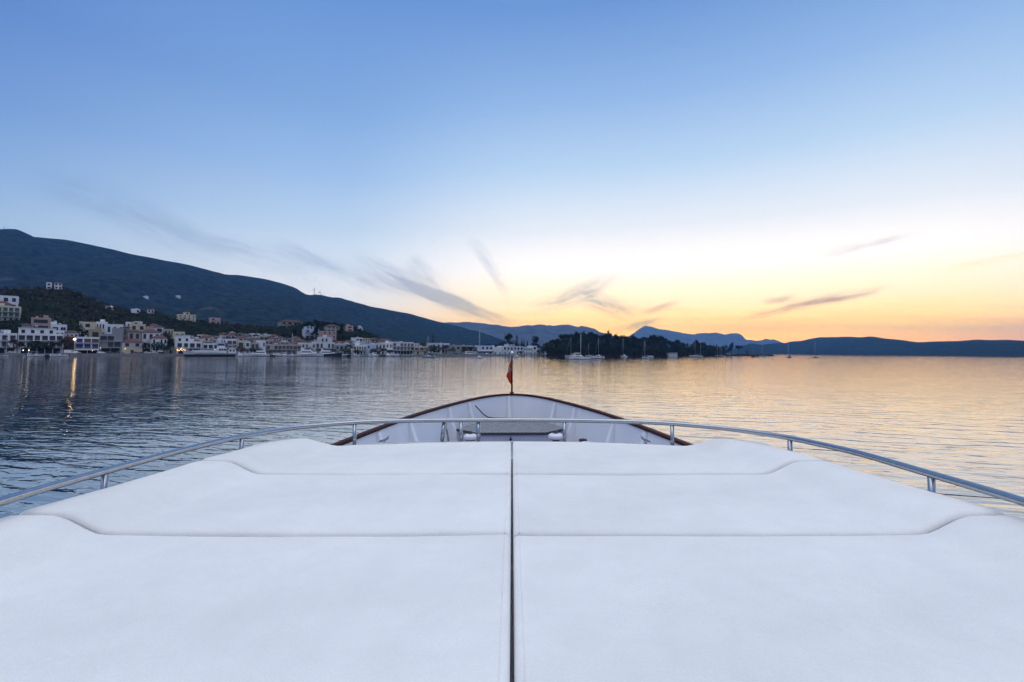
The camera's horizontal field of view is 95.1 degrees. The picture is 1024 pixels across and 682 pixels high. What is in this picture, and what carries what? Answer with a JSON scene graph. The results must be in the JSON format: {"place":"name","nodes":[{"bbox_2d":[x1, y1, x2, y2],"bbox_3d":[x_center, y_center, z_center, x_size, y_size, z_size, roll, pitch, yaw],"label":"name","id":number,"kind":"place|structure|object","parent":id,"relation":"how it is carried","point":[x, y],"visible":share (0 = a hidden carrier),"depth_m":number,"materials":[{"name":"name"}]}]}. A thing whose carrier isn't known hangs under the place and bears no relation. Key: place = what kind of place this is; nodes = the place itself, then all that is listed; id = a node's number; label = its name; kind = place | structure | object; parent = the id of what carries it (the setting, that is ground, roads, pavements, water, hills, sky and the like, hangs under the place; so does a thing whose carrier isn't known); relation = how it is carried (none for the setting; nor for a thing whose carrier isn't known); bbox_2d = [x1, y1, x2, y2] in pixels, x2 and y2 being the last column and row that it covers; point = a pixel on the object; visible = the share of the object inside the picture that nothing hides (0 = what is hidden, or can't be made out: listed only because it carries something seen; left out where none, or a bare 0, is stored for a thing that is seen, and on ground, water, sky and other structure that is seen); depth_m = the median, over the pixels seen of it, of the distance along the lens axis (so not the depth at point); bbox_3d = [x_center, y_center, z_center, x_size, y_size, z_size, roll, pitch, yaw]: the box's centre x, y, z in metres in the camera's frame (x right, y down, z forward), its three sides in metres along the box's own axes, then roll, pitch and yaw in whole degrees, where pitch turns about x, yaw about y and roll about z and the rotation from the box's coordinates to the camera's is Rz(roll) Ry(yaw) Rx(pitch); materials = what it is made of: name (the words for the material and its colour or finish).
{"place":"outdoors","nodes":[
{"label":"outdoors","id":0,"kind":"place"},
{"bbox_2d":[0,284,429,353],"bbox_3d":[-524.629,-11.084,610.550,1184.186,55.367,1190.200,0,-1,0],"label":"ground","id":1,"kind":"structure","parent":0,"point":[38,305],"depth_m":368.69,"materials":[{"name":"green plant"}]},
{"bbox_2d":[0,324,12,330],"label":"broadleaf tree","id":2,"kind":"object","parent":1,"relation":"on","point":[2,327],"visible":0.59,"depth_m":287.81,"materials":[{"name":"green plant"}]},
{"bbox_2d":[0,330,17,352],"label":"house","id":3,"kind":"structure","parent":1,"relation":"on","point":[6,336],"depth_m":255.28,"materials":[{"name":"white paint"}]},
{"bbox_2d":[0,295,18,305],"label":"house","id":4,"kind":"structure","parent":1,"relation":"on","point":[13,300],"depth_m":328.95,"materials":[{"name":"white paint"}]},
{"bbox_2d":[0,303,21,320],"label":"house","id":5,"kind":"structure","parent":1,"relation":"on","point":[8,313],"depth_m":310.34,"materials":[{"name":"beige paint"}]},
{"bbox_2d":[6,325,17,332],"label":"broadleaf tree","id":6,"kind":"object","parent":1,"relation":"on","point":[15,329],"visible":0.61,"depth_m":284.92,"materials":[{"name":"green plant"}]},
{"bbox_2d":[5,339,23,353],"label":"broadleaf tree","id":7,"kind":"object","parent":1,"relation":"on","point":[14,342],"visible":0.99,"depth_m":251.27,"materials":[{"name":"green plant"}]},
{"bbox_2d":[23,339,40,353],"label":"broadleaf tree","id":8,"kind":"object","parent":1,"relation":"on","point":[31,345],"visible":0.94,"depth_m":256.00,"materials":[{"name":"green plant"}]},
{"bbox_2d":[17,326,63,352],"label":"house","id":9,"kind":"structure","parent":1,"relation":"on","point":[27,335],"depth_m":263.95,"materials":[{"name":"white paint"}]},
{"bbox_2d":[31,315,50,327],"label":"house","id":10,"kind":"structure","parent":1,"relation":"on","point":[44,321],"depth_m":304.71,"materials":[{"name":"pink paint"}]},
{"bbox_2d":[34,319,47,322],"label":"window","id":11,"kind":"structure","parent":10,"relation":"in","point":[35,320],"depth_m":304.36,"materials":[{"name":"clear glass"}]},
{"bbox_2d":[34,341,51,353],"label":"broadleaf tree","id":12,"kind":"object","parent":1,"relation":"on","point":[41,344],"visible":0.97,"depth_m":256.88,"materials":[{"name":"green plant"}]},
{"bbox_2d":[46,282,51,288],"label":"house","id":13,"kind":"structure","parent":1,"relation":"on","point":[49,285],"depth_m":371.54,"materials":[{"name":"white paint"}]},
{"bbox_2d":[40,341,58,353],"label":"broadleaf tree","id":14,"kind":"object","parent":1,"relation":"on","point":[52,346],"visible":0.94,"depth_m":260.08,"materials":[{"name":"green plant"}]},
{"bbox_2d":[54,282,62,288],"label":"house","id":15,"kind":"structure","parent":1,"relation":"on","point":[58,284],"depth_m":375.83,"materials":[{"name":"white paint"}]},
{"bbox_2d":[52,323,66,331],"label":"house","id":16,"kind":"structure","parent":1,"relation":"on","point":[59,326],"depth_m":291.11,"materials":[{"name":"paint"}]},
{"bbox_2d":[56,327,64,346],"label":"house","id":17,"kind":"structure","parent":1,"relation":"on","point":[60,331],"depth_m":284.18,"materials":[{"name":"white paint"}]},
{"bbox_2d":[59,336,71,348],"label":"broadleaf tree","id":18,"kind":"object","parent":1,"relation":"on","point":[64,341],"visible":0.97,"depth_m":266.95,"materials":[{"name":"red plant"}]},
{"bbox_2d":[63,342,73,353],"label":"broadleaf tree","id":19,"kind":"object","parent":1,"relation":"on","point":[71,344],"visible":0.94,"depth_m":266.77,"materials":[{"name":"green plant"}]},
{"bbox_2d":[64,335,75,349],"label":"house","id":20,"kind":"structure","parent":1,"relation":"on","point":[72,338],"depth_m":275.78,"materials":[{"name":"white paint"}]},
{"bbox_2d":[64,330,78,345],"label":"house","id":21,"kind":"structure","parent":1,"relation":"on","point":[74,333],"depth_m":285.19,"materials":[{"name":"paint"}]},
{"bbox_2d":[75,323,85,336],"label":"broadleaf tree","id":22,"kind":"object","parent":1,"relation":"on","point":[79,330],"visible":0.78,"depth_m":293.46,"materials":[{"name":"green plant"}]},
{"bbox_2d":[75,336,99,352],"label":"house","id":23,"kind":"structure","parent":1,"relation":"on","point":[85,344],"depth_m":277.09,"materials":[{"name":"white paint"}]},
{"bbox_2d":[79,321,95,333],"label":"house","id":24,"kind":"structure","parent":1,"relation":"on","point":[87,326],"depth_m":308.51,"materials":[{"name":"beige paint"}]},
{"bbox_2d":[88,327,101,338],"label":"house","id":25,"kind":"structure","parent":1,"relation":"on","point":[96,332],"depth_m":294.85,"materials":[{"name":"paint"}]},
{"bbox_2d":[96,319,107,333],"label":"house","id":26,"kind":"structure","parent":1,"relation":"on","point":[101,323],"depth_m":319.61,"materials":[{"name":"white paint"}]},
{"bbox_2d":[99,334,120,353],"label":"house","id":27,"kind":"structure","parent":1,"relation":"on","point":[110,342],"depth_m":285.11,"materials":[{"name":"grey paint"}]},
{"bbox_2d":[105,321,123,340],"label":"house","id":28,"kind":"structure","parent":1,"relation":"on","point":[108,328],"depth_m":314.34,"materials":[{"name":"white paint"}]},
{"bbox_2d":[112,328,122,340],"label":"house","id":29,"kind":"structure","parent":1,"relation":"on","point":[116,330],"depth_m":302.28,"materials":[{"name":"grey paint"}]},
{"bbox_2d":[122,326,130,339],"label":"house","id":30,"kind":"structure","parent":1,"relation":"on","point":[126,329],"depth_m":313.91,"materials":[{"name":"paint"}]},
{"bbox_2d":[121,339,142,353],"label":"house","id":31,"kind":"structure","parent":1,"relation":"on","point":[128,346],"depth_m":291.10,"materials":[{"name":"beige paint"}]},
{"bbox_2d":[127,329,140,339],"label":"house","id":32,"kind":"structure","parent":1,"relation":"on","point":[133,334],"depth_m":308.09,"materials":[{"name":"beige paint"}]},
{"bbox_2d":[131,307,139,312],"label":"house","id":33,"kind":"structure","parent":1,"relation":"on","point":[136,310],"depth_m":405.92,"materials":[{"name":"white paint"}]},
{"bbox_2d":[129,322,145,330],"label":"house","id":34,"kind":"structure","parent":1,"relation":"on","point":[137,326],"depth_m":326.81,"materials":[{"name":"beige paint"}]},
{"bbox_2d":[141,342,153,353],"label":"broadleaf tree","id":35,"kind":"object","parent":1,"relation":"on","point":[144,347],"visible":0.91,"depth_m":290.02,"materials":[{"name":"green plant"}]},
{"bbox_2d":[140,329,160,348],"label":"house","id":36,"kind":"structure","parent":1,"relation":"on","point":[147,335],"depth_m":315.90,"materials":[{"name":"white paint"}]},
{"bbox_2d":[146,341,163,351],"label":"broadleaf tree","id":37,"kind":"object","parent":1,"relation":"on","point":[161,344],"visible":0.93,"depth_m":293.71,"materials":[{"name":"green plant"}]},
{"bbox_2d":[151,335,166,351],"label":"house","id":38,"kind":"structure","parent":1,"relation":"on","point":[158,338],"depth_m":312.19,"materials":[{"name":"white paint"}]},
{"bbox_2d":[153,326,164,335],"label":"house","id":39,"kind":"structure","parent":1,"relation":"on","point":[159,328],"depth_m":347.69,"materials":[{"name":"white paint"}]},
{"bbox_2d":[158,343,170,353],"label":"broadleaf tree","id":40,"kind":"object","parent":1,"relation":"on","point":[163,349],"visible":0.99,"depth_m":296.13,"materials":[{"name":"green plant"}]},
{"bbox_2d":[163,326,173,341],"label":"house","id":41,"kind":"structure","parent":1,"relation":"on","point":[169,331],"depth_m":344.91,"materials":[{"name":"beige paint"}]},
{"bbox_2d":[165,346,175,353],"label":"house","id":42,"kind":"structure","parent":1,"relation":"on","point":[173,350],"depth_m":304.41,"materials":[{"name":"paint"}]},
{"bbox_2d":[166,337,174,353],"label":"pine tree","id":43,"kind":"object","parent":1,"relation":"on","point":[170,343],"visible":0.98,"depth_m":301.09,"materials":[{"name":"green plant"}]},
{"bbox_2d":[172,332,184,341],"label":"house","id":44,"kind":"structure","parent":1,"relation":"on","point":[177,333],"depth_m":337.88,"materials":[{"name":"beige paint"}]},
{"bbox_2d":[176,312,195,321],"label":"house","id":45,"kind":"structure","parent":1,"relation":"on","point":[186,315],"depth_m":432.40,"materials":[{"name":"beige paint"}]},
{"bbox_2d":[174,335,201,353],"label":"house","id":46,"kind":"structure","parent":1,"relation":"on","point":[181,342],"depth_m":310.65,"materials":[{"name":"white paint"}]},
{"bbox_2d":[202,343,217,349],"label":"house","id":47,"kind":"structure","parent":1,"relation":"on","point":[209,345],"depth_m":319.25,"materials":[{"name":"paint"}]},
{"bbox_2d":[209,317,220,323],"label":"house","id":48,"kind":"structure","parent":1,"relation":"on","point":[211,319],"depth_m":447.94,"materials":[{"name":"paint"}]},
{"bbox_2d":[225,339,236,352],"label":"house","id":49,"kind":"structure","parent":1,"relation":"on","point":[232,343],"depth_m":328.60,"materials":[{"name":"white paint"}]},
{"bbox_2d":[236,340,243,353],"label":"house","id":50,"kind":"structure","parent":1,"relation":"on","point":[240,343],"depth_m":332.91,"materials":[{"name":"beige paint"}]},
{"bbox_2d":[234,336,246,340],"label":"house","id":51,"kind":"structure","parent":1,"relation":"on","point":[242,338],"depth_m":353.92,"materials":[{"name":"paint"}]},
{"bbox_2d":[244,340,250,352],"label":"house","id":52,"kind":"structure","parent":1,"relation":"on","point":[247,344],"depth_m":335.08,"materials":[{"name":"paint"}]},
{"bbox_2d":[250,342,258,352],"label":"house","id":53,"kind":"structure","parent":1,"relation":"on","point":[255,345],"depth_m":338.20,"materials":[{"name":"beige paint"}]},
{"bbox_2d":[256,340,265,349],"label":"house","id":54,"kind":"structure","parent":1,"relation":"on","point":[262,344],"depth_m":343.61,"materials":[{"name":"white paint"}]},
{"bbox_2d":[266,344,300,353],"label":"house","id":55,"kind":"structure","parent":1,"relation":"on","point":[277,347],"depth_m":354.79,"materials":[{"name":"beige paint"}]},
{"bbox_2d":[277,320,302,326],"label":"house","id":56,"kind":"structure","parent":1,"relation":"on","point":[282,323],"depth_m":518.70,"materials":[{"name":"paint"}]},
{"bbox_2d":[298,343,314,351],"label":"house","id":57,"kind":"structure","parent":1,"relation":"on","point":[307,345],"depth_m":368.07,"materials":[{"name":"paint"}]},
{"bbox_2d":[302,325,318,337],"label":"house","id":58,"kind":"structure","parent":1,"relation":"on","point":[307,331],"depth_m":458.60,"materials":[{"name":"paint"}]},
{"bbox_2d":[312,342,334,352],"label":"house","id":59,"kind":"structure","parent":1,"relation":"on","point":[327,345],"depth_m":374.45,"materials":[{"name":"paint"}]},
{"bbox_2d":[317,335,331,341],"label":"house","id":60,"kind":"structure","parent":1,"relation":"on","point":[324,338],"depth_m":415.95,"materials":[{"name":"paint"}]},
{"bbox_2d":[319,331,335,340],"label":"house","id":61,"kind":"structure","parent":1,"relation":"on","point":[332,334],"depth_m":449.00,"materials":[{"name":"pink paint"}]},
{"bbox_2d":[323,324,339,330],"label":"house","id":62,"kind":"structure","parent":1,"relation":"on","point":[330,327],"depth_m":488.22,"materials":[{"name":"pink paint"}]},
{"bbox_2d":[335,345,347,353],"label":"house","id":63,"kind":"structure","parent":1,"relation":"on","point":[339,347],"depth_m":383.86,"materials":[{"name":"grey paint"}]},
{"bbox_2d":[343,324,352,330],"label":"house","id":64,"kind":"structure","parent":1,"relation":"on","point":[347,327],"depth_m":503.44,"materials":[{"name":"paint"}]},
{"bbox_2d":[349,343,365,353],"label":"house","id":65,"kind":"structure","parent":1,"relation":"on","point":[358,346],"depth_m":392.92,"materials":[{"name":"white paint"}]},
{"bbox_2d":[362,344,373,353],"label":"house","id":66,"kind":"structure","parent":1,"relation":"on","point":[369,347],"depth_m":402.66,"materials":[{"name":"paint"}]},
{"bbox_2d":[371,342,384,353],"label":"house","id":67,"kind":"structure","parent":1,"relation":"on","point":[380,344],"depth_m":407.44,"materials":[{"name":"paint"}]},
{"bbox_2d":[370,347,386,353],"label":"broadleaf tree","id":68,"kind":"object","parent":1,"relation":"on","point":[382,349],"visible":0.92,"depth_m":395.30,"materials":[{"name":"green plant"}]},
{"bbox_2d":[385,341,393,353],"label":"house","id":69,"kind":"structure","parent":1,"relation":"on","point":[388,345],"depth_m":410.49,"materials":[{"name":"white paint"}]},
{"bbox_2d":[389,342,414,353],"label":"house","id":70,"kind":"structure","parent":1,"relation":"on","point":[402,347],"depth_m":419.85,"materials":[{"name":"paint"}]},
{"bbox_2d":[413,346,428,353],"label":"house","id":71,"kind":"structure","parent":1,"relation":"on","point":[418,349],"depth_m":429.58,"materials":[{"name":"beige paint"}]},
{"bbox_2d":[427,342,449,353],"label":"house","id":72,"kind":"structure","parent":1,"relation":"on","point":[440,344],"depth_m":462.82,"materials":[{"name":"paint"}]},
{"bbox_2d":[445,344,460,353],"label":"house","id":73,"kind":"structure","parent":1,"relation":"on","point":[457,348],"depth_m":459.82,"materials":[{"name":"grey paint"}]},
{"bbox_2d":[461,344,471,353],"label":"house","id":74,"kind":"structure","parent":1,"relation":"on","point":[468,347],"depth_m":471.37,"materials":[{"name":"beige paint"}]},
{"bbox_2d":[472,345,492,353],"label":"house","id":75,"kind":"structure","parent":1,"relation":"on","point":[483,349],"depth_m":488.69,"materials":[{"name":"paint"}]},
{"bbox_2d":[491,345,501,353],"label":"house","id":76,"kind":"structure","parent":1,"relation":"on","point":[497,350],"depth_m":499.61,"materials":[{"name":"white paint"}]},
{"bbox_2d":[499,332,515,344],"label":"pine tree","id":77,"kind":"object","parent":1,"relation":"on","point":[507,337],"visible":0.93,"depth_m":547.25,"materials":[{"name":"green plant"}]},
{"bbox_2d":[498,343,522,353],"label":"house","id":78,"kind":"structure","parent":1,"relation":"on","point":[507,348],"depth_m":510.87,"materials":[{"name":"paint"}]},
{"bbox_2d":[523,347,531,353],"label":"house","id":79,"kind":"structure","parent":1,"relation":"on","point":[527,350],"depth_m":527.54,"materials":[{"name":"white paint"}]},
{"bbox_2d":[527,346,536,353],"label":"house","id":80,"kind":"structure","parent":1,"relation":"on","point":[534,349],"depth_m":535.23,"materials":[{"name":"white paint"}]},
{"bbox_2d":[531,335,539,347],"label":"pine tree","id":81,"kind":"object","parent":1,"relation":"on","point":[535,339],"visible":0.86,"depth_m":570.35,"materials":[{"name":"green plant"}]},
{"bbox_2d":[0,229,520,345],"bbox_3d":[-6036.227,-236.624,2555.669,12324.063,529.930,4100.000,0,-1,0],"label":"mountain","id":82,"kind":"structure","parent":0,"point":[116,278],"depth_m":1702.27,"materials":[{"name":"green plant"}]},
{"bbox_2d":[0,353,541,354],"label":"pavement","id":83,"kind":"structure","parent":0,"point":[109,353],"depth_m":267.56,"materials":[{"name":"grey concrete"}]},
{"bbox_2d":[0,354,545,355],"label":"quay","id":84,"kind":"structure","parent":0,"point":[236,354],"depth_m":282.46,"materials":[{"name":"concrete"}]},
{"bbox_2d":[438,354,517,354],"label":"kerb","id":85,"kind":"structure","parent":84,"relation":"on","point":[476,354],"depth_m":450.01,"materials":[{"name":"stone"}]},
{"bbox_2d":[0,352,1023,518],"bbox_3d":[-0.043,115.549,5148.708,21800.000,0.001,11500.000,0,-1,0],"label":"sea","id":86,"kind":"structure","parent":0,"point":[961,417],"depth_m":46.09,"materials":[{"name":"grey"}]},
{"bbox_2d":[182,342,236,355],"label":"car ferry","id":87,"kind":"object","parent":86,"relation":"on","point":[222,349],"visible":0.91,"depth_m":298.48,"materials":[{"name":"white metal"}]},
{"bbox_2d":[244,349,269,355],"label":"motor cruiser","id":88,"kind":"object","parent":86,"relation":"on","point":[260,353],"visible":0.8,"depth_m":313.86,"materials":[{"name":"white"}]},
{"bbox_2d":[300,348,322,355],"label":"motor cruiser","id":89,"kind":"object","parent":86,"relation":"on","point":[309,352],"visible":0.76,"depth_m":334.53,"materials":[{"name":"white plastic"}]},
{"bbox_2d":[321,348,342,355],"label":"motor cruiser","id":90,"kind":"object","parent":86,"relation":"on","point":[328,352],"visible":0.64,"depth_m":343.21,"materials":[{"name":"blue"}]},
{"bbox_2d":[422,339,435,357],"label":"sailing boat","id":91,"kind":"object","parent":86,"relation":"on","point":[429,356],"visible":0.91,"depth_m":316.68,"materials":[{"name":"white"}]},
{"bbox_2d":[0,351,1023,681],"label":"yacht","id":92,"kind":"object","parent":86,"relation":"on","point":[512,417],"visible":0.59,"depth_m":7.83,"materials":[{"name":"paint"}]},
{"bbox_2d":[0,515,510,681],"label":"sun pad","id":93,"kind":"object","parent":92,"relation":"on","point":[78,603],"visible":1,"depth_m":1.83,"materials":[{"name":"white fabric"}]},
{"bbox_2d":[19,461,510,537],"bbox_3d":[-1.392,1.106,3.219,2.770,0.302,1.240,0,-1,0],"label":"sun pad","id":94,"kind":"object","parent":92,"relation":"on","point":[212,499],"visible":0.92,"depth_m":2.98,"materials":[{"name":"white fabric"}]},
{"bbox_2d":[202,438,510,475],"bbox_3d":[-1.304,1.135,4.539,2.596,0.300,1.356,0,-1,0],"label":"sun pad","id":95,"kind":"object","parent":92,"relation":"on","point":[301,456],"visible":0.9,"depth_m":4.28,"materials":[{"name":"white fabric"}]},
{"bbox_2d":[506,361,510,383],"bbox_3d":[-0.088,0.846,13.084,0.142,0.710,0.052,0,-1,0],"label":"flag","id":96,"kind":"object","parent":92,"relation":"hanging from","point":[508,376],"visible":1,"depth_m":13.08,"materials":[{"name":"red fabric"}]},
{"bbox_2d":[513,438,821,475],"bbox_3d":[1.304,1.136,4.539,2.596,0.300,1.356,0,-1,0],"label":"sun pad","id":97,"kind":"object","parent":92,"relation":"on","point":[722,456],"visible":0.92,"depth_m":4.28,"materials":[{"name":"white fabric"}]},
{"bbox_2d":[513,461,1004,539],"bbox_3d":[1.392,1.106,3.219,2.770,0.302,1.240,0,-1,0],"label":"sun pad","id":98,"kind":"object","parent":92,"relation":"on","point":[813,498],"visible":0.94,"depth_m":2.98,"materials":[{"name":"white fabric"}]},
{"bbox_2d":[513,515,1023,681],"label":"sun pad","id":99,"kind":"object","parent":92,"relation":"on","point":[945,603],"visible":1,"depth_m":1.84,"materials":[{"name":"white fabric"}]},
{"bbox_2d":[569,344,590,359],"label":"catamaran","id":100,"kind":"object","parent":86,"relation":"on","point":[579,357],"visible":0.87,"depth_m":298.26,"materials":[{"name":"white"}]},
{"bbox_2d":[0,0,1023,342],"label":"sky","id":101,"kind":"structure","parent":0,"point":[784,171],"materials":[{"name":"blue"}]},
{"bbox_2d":[447,322,640,351],"bbox_3d":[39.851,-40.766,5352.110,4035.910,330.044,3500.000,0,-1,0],"label":"mountain","id":102,"kind":"structure","parent":0,"point":[543,333],"depth_m":4819.77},
{"bbox_2d":[546,349,773,355],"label":"island","id":103,"kind":"structure","parent":0,"point":[629,354],"depth_m":551.02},
{"bbox_2d":[543,346,555,355],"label":"broadleaf tree","id":104,"kind":"object","parent":103,"relation":"on","point":[547,350],"visible":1,"depth_m":460.09,"materials":[{"name":"green plant"}]},
{"bbox_2d":[628,326,781,350],"bbox_3d":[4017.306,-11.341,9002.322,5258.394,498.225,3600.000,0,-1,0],"label":"mountain","id":105,"kind":"structure","parent":0,"point":[720,339],"depth_m":8338.79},
{"bbox_2d":[726,336,1023,356],"bbox_3d":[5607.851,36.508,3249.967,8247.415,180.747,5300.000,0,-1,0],"label":"hill","id":106,"kind":"structure","parent":0,"point":[869,345],"depth_m":2789.21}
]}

